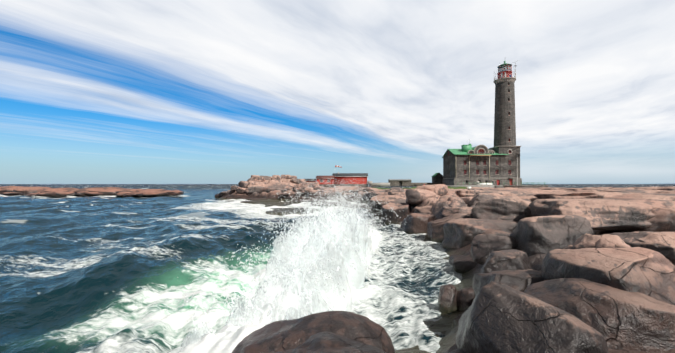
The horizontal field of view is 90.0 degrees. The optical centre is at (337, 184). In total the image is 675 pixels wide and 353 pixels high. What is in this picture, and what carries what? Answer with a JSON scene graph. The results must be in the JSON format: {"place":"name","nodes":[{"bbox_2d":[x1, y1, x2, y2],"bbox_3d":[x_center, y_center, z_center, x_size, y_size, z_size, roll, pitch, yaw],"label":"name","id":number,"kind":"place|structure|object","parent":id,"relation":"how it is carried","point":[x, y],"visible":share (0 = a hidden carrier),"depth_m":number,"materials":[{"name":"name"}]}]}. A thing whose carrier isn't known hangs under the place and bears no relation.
{"place":"outdoors","nodes":[
{"label":"outdoors","id":0,"kind":"place"},
{"bbox_2d":[305,172,367,186],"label":"red houses","id":1,"kind":"structure","parent":0,"point":[336,177],"depth_m":124.81,"materials":[{"name":"wood"}]},
{"bbox_2d":[0,184,674,352],"bbox_3d":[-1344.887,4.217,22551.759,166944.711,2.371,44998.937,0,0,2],"label":"sea","id":2,"kind":"structure","parent":0,"point":[93,274],"depth_m":16.21,"materials":[{"name":"liquid"}]},
{"bbox_2d":[0,186,183,197],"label":"rocky islet","id":3,"kind":"object","parent":2,"relation":"in","point":[58,192],"visible":0.9,"depth_m":125.51,"materials":[{"name":"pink stone"}]},
{"bbox_2d":[179,201,375,351],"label":"wave splash","id":4,"kind":"object","parent":2,"relation":"on","point":[354,278],"visible":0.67,"depth_m":12.70,"materials":[{"name":"white liquid"}]},
{"bbox_2d":[165,179,416,342],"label":"sea spray droplets","id":5,"kind":"object","parent":2,"relation":"on","point":[278,290],"visible":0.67,"depth_m":12.31},
{"bbox_2d":[0,0,674,183],"label":"sky","id":6,"kind":"structure","parent":0,"point":[92,91],"materials":[{"name":"white"}]},
{"bbox_2d":[36,183,674,184],"bbox_3d":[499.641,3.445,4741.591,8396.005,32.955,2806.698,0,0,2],"label":"distant islands","id":7,"kind":"object","parent":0,"point":[67,184],"visible":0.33,"depth_m":3524.16,"materials":[{"name":"brown stone"}]},
{"bbox_2d":[216,180,674,352],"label":"rocky shore","id":8,"kind":"structure","parent":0,"point":[323,347],"depth_m":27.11,"materials":[{"name":"brown stone"}]},
{"bbox_2d":[227,176,370,215],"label":"rocks","id":9,"kind":"object","parent":8,"relation":"on","point":[259,189],"visible":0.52,"depth_m":92.53,"materials":[{"name":"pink stone"}]},
{"bbox_2d":[368,179,443,186],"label":"stone hut and walls","id":10,"kind":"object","parent":8,"relation":"on","point":[399,182],"visible":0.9,"depth_m":124.52,"materials":[{"name":"stone"}]},
{"bbox_2d":[372,186,467,188],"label":"grass patch","id":11,"kind":"object","parent":8,"relation":"on","point":[449,187],"visible":0.31,"depth_m":117.17,"materials":[{"name":"green plant"}]},
{"bbox_2d":[215,175,674,213],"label":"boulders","id":12,"kind":"object","parent":8,"relation":"on","point":[416,196],"visible":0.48,"depth_m":54.32,"materials":[{"name":"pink stone"}]},
{"bbox_2d":[446,185,547,187],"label":"terrace","id":13,"kind":"structure","parent":0,"point":[513,186],"depth_m":117.64,"materials":[{"name":"stone"}]},
{"bbox_2d":[432,173,442,182],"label":"outbuilding","id":14,"kind":"structure","parent":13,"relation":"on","point":[437,177],"depth_m":144.72,"materials":[{"name":"stone"}]},
{"bbox_2d":[442,144,521,184],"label":"stone building","id":15,"kind":"structure","parent":13,"relation":"on","point":[468,163],"depth_m":126.33,"materials":[{"name":"grey stone"}]},
{"bbox_2d":[494,81,515,146],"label":"lighthouse tower","id":16,"kind":"structure","parent":0,"point":[504,126],"depth_m":126.95,"materials":[{"name":"grey stone"}]},
{"bbox_2d":[493,60,518,83],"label":"lighthouse lantern room","id":17,"kind":"object","parent":16,"relation":"on","point":[504,73],"visible":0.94,"depth_m":127.82,"materials":[{"name":"red metal"}]}
]}

